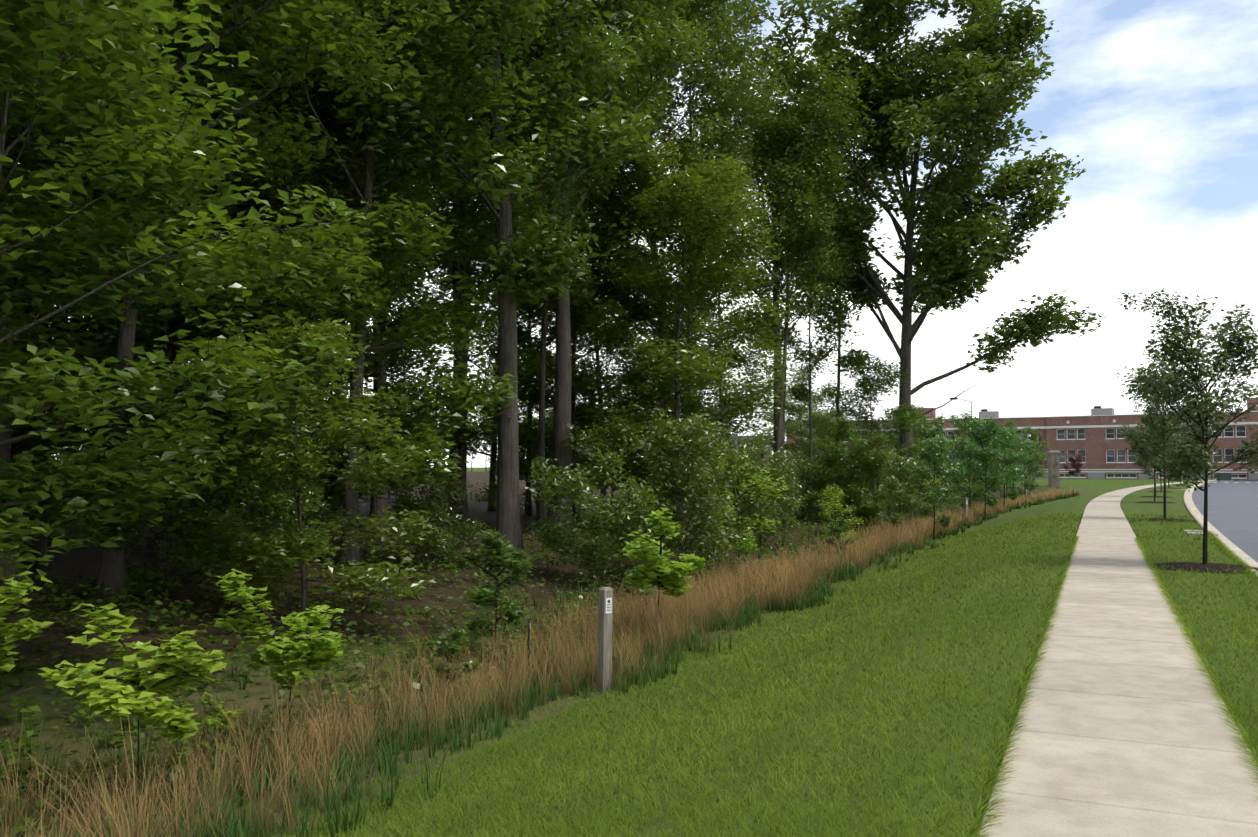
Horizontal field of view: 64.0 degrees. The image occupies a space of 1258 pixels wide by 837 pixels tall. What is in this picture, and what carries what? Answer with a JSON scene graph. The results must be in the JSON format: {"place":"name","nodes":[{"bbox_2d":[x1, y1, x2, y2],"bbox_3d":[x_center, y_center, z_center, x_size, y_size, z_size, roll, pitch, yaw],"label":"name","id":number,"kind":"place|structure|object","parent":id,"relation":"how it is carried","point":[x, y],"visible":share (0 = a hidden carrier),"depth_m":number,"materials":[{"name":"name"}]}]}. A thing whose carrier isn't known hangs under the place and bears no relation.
{"place":"outdoors","nodes":[
{"label":"outdoors","id":0,"kind":"place"},
{"bbox_2d":[0,487,1078,836],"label":"tall grass","id":1,"kind":"structure","parent":0,"point":[694,601],"depth_m":12.48,"materials":[{"name":"plant"}]},
{"bbox_2d":[0,467,1257,836],"bbox_3d":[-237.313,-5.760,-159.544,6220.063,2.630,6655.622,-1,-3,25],"label":"ground","id":2,"kind":"structure","parent":0,"point":[80,561],"depth_m":12.39,"materials":[{"name":"plant"}]},
{"bbox_2d":[0,571,53,670],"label":"sapling","id":3,"kind":"object","parent":2,"relation":"on","point":[26,631],"visible":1,"depth_m":10.24,"materials":[{"name":"green plant"}]},
{"bbox_2d":[0,0,102,598],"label":"forest tree","id":4,"kind":"object","parent":2,"relation":"on","point":[5,453],"depth_m":16.73,"materials":[{"name":"green plant"}]},
{"bbox_2d":[0,12,157,302],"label":"tree","id":5,"kind":"object","parent":2,"relation":"on","point":[31,163],"visible":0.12,"depth_m":16.04,"materials":[{"name":"green plant"}]},
{"bbox_2d":[11,121,217,565],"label":"tree","id":6,"kind":"object","parent":2,"relation":"on","point":[150,323],"visible":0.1,"depth_m":21.20,"materials":[{"name":"green plant"}]},
{"bbox_2d":[11,18,230,551],"bbox_3d":[-14.872,-4.237,25.006,9.794,15.626,10.474,-1,-3,17],"label":"tree","id":7,"kind":"object","parent":2,"relation":"on","point":[174,347],"visible":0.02,"depth_m":24.77,"materials":[{"name":"green plant"}]},
{"bbox_2d":[39,603,226,812],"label":"sapling","id":8,"kind":"object","parent":2,"relation":"on","point":[107,693],"visible":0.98,"depth_m":9.38,"materials":[{"name":"green plant"}]},
{"bbox_2d":[0,0,271,561],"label":"tree","id":9,"kind":"object","parent":2,"relation":"on","point":[38,287],"visible":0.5,"depth_m":12.75,"materials":[{"name":"green plant"}]},
{"bbox_2d":[11,13,260,471],"bbox_3d":[-13.264,-6.060,19.901,11.099,18.929,10.569,2,-3,-31],"label":"tree","id":10,"kind":"object","parent":2,"relation":"on","point":[24,429],"visible":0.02,"depth_m":19.59,"materials":[{"name":"green plant"}]},
{"bbox_2d":[77,355,275,596],"bbox_3d":[-7.893,1.203,17.780,3.246,4.528,3.667,1,-3,-23],"label":"shrub","id":11,"kind":"object","parent":2,"relation":"on","point":[197,550],"visible":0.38,"depth_m":17.48,"materials":[{"name":"green plant"}]},
{"bbox_2d":[13,14,355,557],"bbox_3d":[-11.200,-3.089,24.286,8.946,13.347,8.366,1,-3,-14],"label":"tree","id":12,"kind":"object","parent":2,"relation":"on","point":[244,205],"visible":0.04,"depth_m":23.72,"materials":[{"name":"green plant"}]},
{"bbox_2d":[0,0,388,591],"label":"tree","id":13,"kind":"object","parent":2,"relation":"on","point":[133,16],"visible":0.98,"depth_m":11.99,"materials":[{"name":"green plant"}]},
{"bbox_2d":[200,692,242,742],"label":"sapling","id":14,"kind":"object","parent":2,"relation":"on","point":[215,710],"visible":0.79,"depth_m":11.18,"materials":[{"name":"green plant"}]},
{"bbox_2d":[0,0,459,600],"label":"tree","id":15,"kind":"object","parent":2,"relation":"on","point":[316,42],"visible":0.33,"depth_m":17.52,"materials":[{"name":"green plant"}]},
{"bbox_2d":[180,409,332,572],"bbox_3d":[-7.572,1.610,20.401,3.046,3.760,2.696,1,-3,-20],"label":"shrub","id":16,"kind":"object","parent":2,"relation":"on","point":[273,499],"visible":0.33,"depth_m":20.23,"materials":[{"name":"green plant"}]},
{"bbox_2d":[123,316,438,615],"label":"tree","id":17,"kind":"object","parent":2,"relation":"on","point":[271,553],"visible":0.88,"depth_m":16.90,"materials":[{"name":"green plant"}]},
{"bbox_2d":[214,569,347,743],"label":"sapling","id":18,"kind":"object","parent":2,"relation":"on","point":[315,649],"visible":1,"depth_m":11.47,"materials":[{"name":"green plant"}]},
{"bbox_2d":[157,274,410,540],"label":"tree","id":19,"kind":"object","parent":2,"relation":"on","point":[368,357],"visible":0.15,"depth_m":25.53,"materials":[{"name":"green plant"}]},
{"bbox_2d":[169,0,402,554],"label":"forest tree","id":20,"kind":"object","parent":2,"relation":"on","point":[339,125],"visible":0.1,"depth_m":26.12,"materials":[{"name":"green plant"}]},
{"bbox_2d":[106,6,492,531],"bbox_3d":[-9.039,-3.991,28.651,10.500,15.665,9.819,0,-3,-5],"label":"tree","id":21,"kind":"object","parent":2,"relation":"on","point":[425,200],"visible":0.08,"depth_m":28.03,"materials":[{"name":"green plant"}]},
{"bbox_2d":[188,98,468,501],"bbox_3d":[-10.246,-3.812,37.295,9.968,15.904,10.660,3,-4,-44],"label":"tree","id":22,"kind":"object","parent":2,"relation":"on","point":[393,370],"depth_m":36.79,"materials":[{"name":"green plant"}]},
{"bbox_2d":[289,195,451,513],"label":"tree","id":23,"kind":"object","parent":2,"relation":"on","point":[332,509],"depth_m":42.05,"materials":[{"name":"green plant"}]},
{"bbox_2d":[133,0,610,565],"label":"tree","id":24,"kind":"object","parent":2,"relation":"on","point":[403,234],"visible":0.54,"depth_m":22.73,"materials":[{"name":"green plant"}]},
{"bbox_2d":[241,6,503,534],"bbox_3d":[-7.554,-8.409,31.519,8.833,24.690,11.010,1,-3,-22],"label":"forest tree","id":25,"kind":"object","parent":2,"relation":"on","point":[377,504],"visible":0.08,"depth_m":31.82,"materials":[{"name":"green plant"}]},
{"bbox_2d":[381,460,486,571],"bbox_3d":[-4.591,2.459,23.889,2.508,3.017,2.320,2,-3,-34],"label":"shrub","id":26,"kind":"object","parent":2,"relation":"on","point":[439,540],"visible":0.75,"depth_m":23.71,"materials":[{"name":"green plant"}]},
{"bbox_2d":[431,626,481,698],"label":"sapling","id":27,"kind":"object","parent":2,"relation":"on","point":[452,646],"visible":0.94,"depth_m":13.54,"materials":[{"name":"green plant"}]},
{"bbox_2d":[371,20,554,521],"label":"forest tree","id":28,"kind":"object","parent":2,"relation":"on","point":[455,504],"depth_m":39.06,"materials":[{"name":"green plant"}]},
{"bbox_2d":[427,39,545,505],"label":"forest tree","id":29,"kind":"object","parent":2,"relation":"on","point":[479,274],"depth_m":48.14,"materials":[{"name":"green plant"}]},
{"bbox_2d":[452,529,533,648],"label":"sapling","id":30,"kind":"object","parent":2,"relation":"on","point":[515,563],"visible":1,"depth_m":16.51,"materials":[{"name":"green plant"}]},
{"bbox_2d":[394,193,598,510],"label":"tree","id":31,"kind":"object","parent":2,"relation":"on","point":[493,456],"visible":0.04,"depth_m":45.97,"materials":[{"name":"green plant"}]},
{"bbox_2d":[330,0,663,577],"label":"forest tree","id":32,"kind":"object","parent":2,"relation":"on","point":[496,204],"visible":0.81,"depth_m":23.98,"materials":[{"name":"green plant"}]},
{"bbox_2d":[0,490,1000,836],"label":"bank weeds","id":33,"kind":"object","parent":2,"relation":"on","point":[22,826],"visible":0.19,"depth_m":15.56,"materials":[{"name":"plant"}]},
{"bbox_2d":[0,492,1037,836],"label":"undergrowth","id":34,"kind":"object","parent":2,"relation":"on","point":[408,656],"depth_m":13.08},
{"bbox_2d":[482,57,586,515],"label":"slim tree","id":35,"kind":"object","parent":2,"relation":"on","point":[528,510],"visible":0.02,"depth_m":43.50,"materials":[{"name":"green plant"}]},
{"bbox_2d":[469,346,601,516],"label":"tree","id":36,"kind":"object","parent":2,"relation":"on","point":[527,400],"visible":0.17,"depth_m":41.89,"materials":[{"name":"green plant"}]},
{"bbox_2d":[8,492,1079,836],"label":"green meadow grass","id":37,"kind":"structure","parent":2,"relation":"on","point":[390,766],"depth_m":11.00,"materials":[{"name":"plant"}]},
{"bbox_2d":[467,0,620,528],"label":"slim tree","id":38,"kind":"object","parent":2,"relation":"on","point":[578,290],"visible":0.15,"depth_m":34.57,"materials":[{"name":"green plant"}]},
{"bbox_2d":[422,0,713,534],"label":"forest tree","id":39,"kind":"object","parent":2,"relation":"on","point":[562,454],"visible":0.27,"depth_m":32.98,"materials":[{"name":"green plant"}]},
{"bbox_2d":[437,150,703,520],"bbox_3d":[-2.186,-3.527,40.647,9.985,15.931,10.678,-1,-3,22],"label":"tree","id":40,"kind":"object","parent":2,"relation":"on","point":[530,346],"visible":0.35,"depth_m":39.38,"materials":[{"name":"green plant"}]},
{"bbox_2d":[482,1,661,371],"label":"forest tree","id":41,"kind":"object","parent":2,"relation":"on","point":[525,318],"visible":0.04,"depth_m":50.99,"materials":[{"name":"green plant"}]},
{"bbox_2d":[523,445,659,586],"bbox_3d":[-0.888,2.640,24.434,3.350,4.030,3.099,-1,-3,26],"label":"shrub","id":42,"kind":"object","parent":2,"relation":"on","point":[630,508],"visible":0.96,"depth_m":24.02,"materials":[{"name":"green plant"}]},
{"bbox_2d":[545,322,662,509],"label":"tree","id":43,"kind":"object","parent":2,"relation":"on","point":[610,356],"visible":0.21,"depth_m":48.81,"materials":[{"name":"green plant"}]},
{"bbox_2d":[597,587,612,691],"bbox_3d":[-0.317,3.059,13.267,0.140,1.660,0.140,2,-2,-36],"label":"marker post","id":44,"kind":"object","parent":2,"relation":"on","point":[605,620],"visible":0.79,"depth_m":13.22,"materials":[{"name":"grey wood"}]},
{"bbox_2d":[570,103,649,504],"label":"slim tree","id":45,"kind":"object","parent":2,"relation":"on","point":[598,360],"visible":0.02,"depth_m":45.41,"materials":[{"name":"green plant"}]},
{"bbox_2d":[623,564,656,609],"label":"sapling","id":46,"kind":"object","parent":2,"relation":"on","point":[633,592],"visible":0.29,"depth_m":21.04,"materials":[{"name":"green plant"}]},
{"bbox_2d":[594,356,727,519],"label":"tree","id":47,"kind":"object","parent":2,"relation":"on","point":[689,406],"visible":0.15,"depth_m":37.70,"materials":[{"name":"green plant"}]},
{"bbox_2d":[622,508,705,624],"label":"sapling","id":48,"kind":"object","parent":2,"relation":"on","point":[667,578],"visible":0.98,"depth_m":16.86,"materials":[{"name":"green plant"}]},
{"bbox_2d":[607,329,726,480],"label":"tree","id":49,"kind":"object","parent":2,"relation":"on","point":[635,342],"visible":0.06,"depth_m":55.80,"materials":[{"name":"green plant"}]},
{"bbox_2d":[550,0,785,521],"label":"forest tree","id":50,"kind":"object","parent":2,"relation":"on","point":[697,15],"visible":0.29,"depth_m":38.94,"materials":[{"name":"green plant"}]},
{"bbox_2d":[545,117,803,524],"bbox_3d":[1.747,-3.282,36.303,9.764,15.578,10.442,0,-3,-6],"label":"tree","id":51,"kind":"object","parent":2,"relation":"on","point":[719,216],"visible":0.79,"depth_m":34.87,"materials":[{"name":"green plant"}]},
{"bbox_2d":[613,404,754,581],"bbox_3d":[1.718,2.190,26.514,3.608,5.032,4.076,2,-3,-33],"label":"shrub","id":52,"kind":"object","parent":2,"relation":"on","point":[711,500],"visible":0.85,"depth_m":26.19,"materials":[{"name":"green plant"}]},
{"bbox_2d":[634,414,743,546],"bbox_3d":[2.071,2.264,33.943,3.815,4.710,3.377,0,-3,4],"label":"shrub","id":53,"kind":"object","parent":2,"relation":"on","point":[667,491],"visible":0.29,"depth_m":33.34,"materials":[{"name":"green plant"}]},
{"bbox_2d":[607,0,790,520],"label":"slim tree","id":54,"kind":"object","parent":2,"relation":"on","point":[760,107],"visible":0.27,"depth_m":41.05,"materials":[{"name":"green plant"}]},
{"bbox_2d":[645,307,793,514],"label":"tree","id":55,"kind":"object","parent":2,"relation":"on","point":[755,364],"visible":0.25,"depth_m":43.74,"materials":[{"name":"green plant"}]},
{"bbox_2d":[670,88,770,509],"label":"slim tree","id":56,"kind":"object","parent":2,"relation":"on","point":[735,357],"visible":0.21,"depth_m":45.30,"materials":[{"name":"green plant"}]},
{"bbox_2d":[700,449,788,569],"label":"sapling","id":57,"kind":"object","parent":2,"relation":"on","point":[748,547],"visible":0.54,"depth_m":28.91,"materials":[{"name":"green plant"}]},
{"bbox_2d":[726,442,788,528],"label":"shrub","id":58,"kind":"object","parent":2,"relation":"on","point":[757,452],"visible":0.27,"depth_m":41.27,"materials":[{"name":"green plant"}]},
{"bbox_2d":[727,447,803,546],"bbox_3d":[4.870,2.965,36.021,2.819,3.932,3.185,-1,-3,17],"label":"shrub","id":59,"kind":"object","parent":2,"relation":"on","point":[772,472],"visible":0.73,"depth_m":36.01,"materials":[{"name":"green plant"}]},
{"bbox_2d":[672,0,880,516],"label":"forest tree","id":60,"kind":"object","parent":2,"relation":"on","point":[822,153],"visible":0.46,"depth_m":48.85,"materials":[{"name":"green plant"}]},
{"bbox_2d":[757,458,807,524],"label":"shrub","id":61,"kind":"object","parent":2,"relation":"on","point":[792,464],"visible":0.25,"depth_m":45.37,"materials":[{"name":"green plant"}]},
{"bbox_2d":[742,88,831,455],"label":"slim tree","id":62,"kind":"object","parent":2,"relation":"on","point":[784,399],"depth_m":60.21,"materials":[{"name":"green plant"}]},
{"bbox_2d":[738,77,843,512],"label":"slim tree","id":63,"kind":"object","parent":2,"relation":"on","point":[766,287],"visible":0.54,"depth_m":48.26,"materials":[{"name":"green plant"}]},
{"bbox_2d":[761,390,830,482],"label":"tree","id":64,"kind":"object","parent":2,"relation":"on","point":[789,445],"visible":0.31,"depth_m":71.09,"materials":[{"name":"green plant"}]},
{"bbox_2d":[755,363,848,467],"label":"tree","id":65,"kind":"object","parent":2,"relation":"on","point":[804,379],"visible":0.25,"depth_m":75.03,"materials":[{"name":"green plant"}]},
{"bbox_2d":[781,448,836,519],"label":"shrub","id":66,"kind":"object","parent":2,"relation":"on","point":[808,476],"visible":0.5,"depth_m":48.60,"materials":[{"name":"green plant"}]},
{"bbox_2d":[779,185,850,514],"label":"slim tree","id":67,"kind":"object","parent":2,"relation":"on","point":[813,357],"visible":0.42,"depth_m":52.19,"materials":[{"name":"green plant"}]},
{"bbox_2d":[786,407,861,480],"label":"tree","id":68,"kind":"object","parent":2,"relation":"on","point":[805,432],"visible":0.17,"depth_m":65.17,"materials":[{"name":"green plant"}]},
{"bbox_2d":[811,484,863,540],"bbox_3d":[7.466,3.819,36.835,1.779,2.804,1.776,-2,-4,42],"label":"shrub","id":69,"kind":"object","parent":2,"relation":"on","point":[836,504],"visible":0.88,"depth_m":36.95,"materials":[{"name":"green plant"}]},
{"bbox_2d":[790,99,886,511],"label":"slim tree","id":70,"kind":"object","parent":2,"relation":"on","point":[842,361],"visible":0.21,"depth_m":55.48,"materials":[{"name":"green plant"}]},
{"bbox_2d":[826,517,856,557],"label":"sapling","id":71,"kind":"object","parent":2,"relation":"on","point":[839,530],"visible":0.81,"depth_m":32.81,"materials":[{"name":"green plant"}]},
{"bbox_2d":[801,415,914,525],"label":"tree","id":72,"kind":"object","parent":2,"relation":"on","point":[841,434],"visible":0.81,"depth_m":47.39,"materials":[{"name":"green plant"}]},
{"bbox_2d":[822,437,898,527],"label":"shrub","id":73,"kind":"object","parent":2,"relation":"on","point":[859,478],"visible":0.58,"depth_m":47.73,"materials":[{"name":"green plant"}]},
{"bbox_2d":[800,350,927,519],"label":"tree","id":74,"kind":"object","parent":2,"relation":"on","point":[875,384],"visible":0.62,"depth_m":52.78,"materials":[{"name":"green plant"}]},
{"bbox_2d":[844,444,907,524],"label":"shrub","id":75,"kind":"object","parent":2,"relation":"on","point":[884,476],"visible":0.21,"depth_m":50.54,"materials":[{"name":"green plant"}]},
{"bbox_2d":[883,454,929,528],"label":"sapling","id":76,"kind":"object","parent":2,"relation":"on","point":[891,484],"visible":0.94,"depth_m":44.32,"materials":[{"name":"green plant"}]},
{"bbox_2d":[882,458,936,526],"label":"shrub","id":77,"kind":"object","parent":2,"relation":"on","point":[915,494],"visible":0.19,"depth_m":52.42,"materials":[{"name":"green plant"}]},
{"bbox_2d":[873,405,947,467],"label":"tree","id":78,"kind":"object","parent":2,"relation":"on","point":[914,438],"visible":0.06,"depth_m":72.74,"materials":[{"name":"green plant"}]},
{"bbox_2d":[723,0,1105,521],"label":"tree","id":79,"kind":"object","parent":2,"relation":"on","point":[971,90],"visible":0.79,"depth_m":51.95,"materials":[{"name":"green plant"}]},
{"bbox_2d":[787,408,1046,478],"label":"school wing","id":80,"kind":"structure","parent":2,"relation":"on","point":[1038,423],"depth_m":172.07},
{"bbox_2d":[902,435,967,538],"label":"sapling","id":81,"kind":"object","parent":2,"relation":"on","point":[940,448],"visible":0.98,"depth_m":40.27,"materials":[{"name":"green plant"}]},
{"bbox_2d":[912,412,958,489],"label":"sapling","id":82,"kind":"object","parent":2,"relation":"on","point":[935,431],"visible":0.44,"depth_m":67.63,"materials":[{"name":"green plant"}]},
{"bbox_2d":[941,410,983,474],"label":"sapling","id":83,"kind":"object","parent":2,"relation":"on","point":[962,427],"visible":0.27,"depth_m":90.11,"materials":[{"name":"green plant"}]},
{"bbox_2d":[945,471,979,504],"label":"shrub","id":84,"kind":"object","parent":2,"relation":"on","point":[956,491],"visible":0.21,"depth_m":71.87,"materials":[{"name":"green plant"}]},
{"bbox_2d":[947,435,996,508],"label":"sapling","id":85,"kind":"object","parent":2,"relation":"on","point":[961,485],"visible":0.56,"depth_m":62.42,"materials":[{"name":"green plant"}]},
{"bbox_2d":[954,416,1003,501],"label":"sapling","id":86,"kind":"object","parent":2,"relation":"on","point":[977,425],"visible":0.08,"depth_m":81.03,"materials":[{"name":"green plant"}]},
{"bbox_2d":[951,418,1013,520],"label":"sapling","id":87,"kind":"object","parent":2,"relation":"on","point":[991,453],"visible":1,"depth_m":54.65,"materials":[{"name":"green plant"}]},
{"bbox_2d":[977,426,1028,503],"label":"sapling","id":88,"kind":"object","parent":2,"relation":"on","point":[1014,475],"visible":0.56,"depth_m":69.07,"materials":[{"name":"green plant"}]},
{"bbox_2d":[1003,435,1047,494],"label":"sapling","id":89,"kind":"object","parent":2,"relation":"on","point":[1031,459],"visible":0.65,"depth_m":83.45,"materials":[{"name":"green plant"}]},
{"bbox_2d":[1021,440,1049,491],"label":"sapling","id":90,"kind":"object","parent":2,"relation":"on","point":[1040,473],"visible":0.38,"depth_m":99.96,"materials":[{"name":"green plant"}]},
{"bbox_2d":[1020,425,1051,483],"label":"sapling","id":91,"kind":"object","parent":2,"relation":"on","point":[1034,437],"visible":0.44,"depth_m":123.17,"materials":[{"name":"green plant"}]},
{"bbox_2d":[1063,453,1083,474],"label":"red maple","id":92,"kind":"object","parent":2,"relation":"on","point":[1074,460],"visible":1,"depth_m":149.94,"materials":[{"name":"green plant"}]},
{"bbox_2d":[1117,402,1181,495],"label":"street tree","id":93,"kind":"object","parent":2,"relation":"on","point":[1137,460],"visible":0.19,"depth_m":64.60,"materials":[{"name":"green plant"}]},
{"bbox_2d":[1046,398,1257,479],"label":"brick building","id":94,"kind":"structure","parent":2,"relation":"on","point":[1095,442],"depth_m":160.61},
{"bbox_2d":[1133,421,1183,500],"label":"street tree","id":95,"kind":"object","parent":2,"relation":"on","point":[1145,470],"visible":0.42,"depth_m":54.34,"materials":[{"name":"green plant"}]},
{"bbox_2d":[1114,341,1216,518],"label":"street tree","id":96,"kind":"object","parent":2,"relation":"on","point":[1138,445],"visible":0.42,"depth_m":36.46,"materials":[{"name":"green plant"}]},
{"bbox_2d":[1113,288,1257,563],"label":"street tree","id":97,"kind":"object","parent":2,"relation":"on","point":[1195,464],"visible":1,"depth_m":19.26,"materials":[{"name":"green plant"}]},
{"bbox_2d":[1154,562,1257,573],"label":"mulch ring","id":98,"kind":"object","parent":2,"relation":"on","point":[1201,567],"visible":0.71,"depth_m":18.89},
{"bbox_2d":[1183,479,1257,576],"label":"kerb","id":99,"kind":"structure","parent":2,"relation":"on","point":[1197,515],"depth_m":33.22,"materials":[{"name":"concrete"}]},
{"bbox_2d":[19,0,1257,466],"label":"sky","id":100,"kind":"structure","parent":0,"point":[1157,99],"materials":[{"name":"white"}]},
{"bbox_2d":[239,511,1257,836],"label":"lawn","id":101,"kind":"structure","parent":0,"point":[989,787],"depth_m":8.99,"materials":[{"name":"plant"}]},
{"bbox_2d":[1047,450,1059,486],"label":"stone pillar","id":102,"kind":"structure","parent":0,"point":[1053,469],"depth_m":117.24,"materials":[{"name":"grey"}]},
{"bbox_2d":[979,480,1257,836],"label":"sidewalk","id":103,"kind":"structure","parent":0,"point":[1124,732],"depth_m":7.38,"materials":[{"name":"concrete"}]},
{"bbox_2d":[1192,480,1257,562],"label":"road","id":104,"kind":"structure","parent":0,"point":[1232,511],"depth_m":47.67,"materials":[{"name":"asphalt"}]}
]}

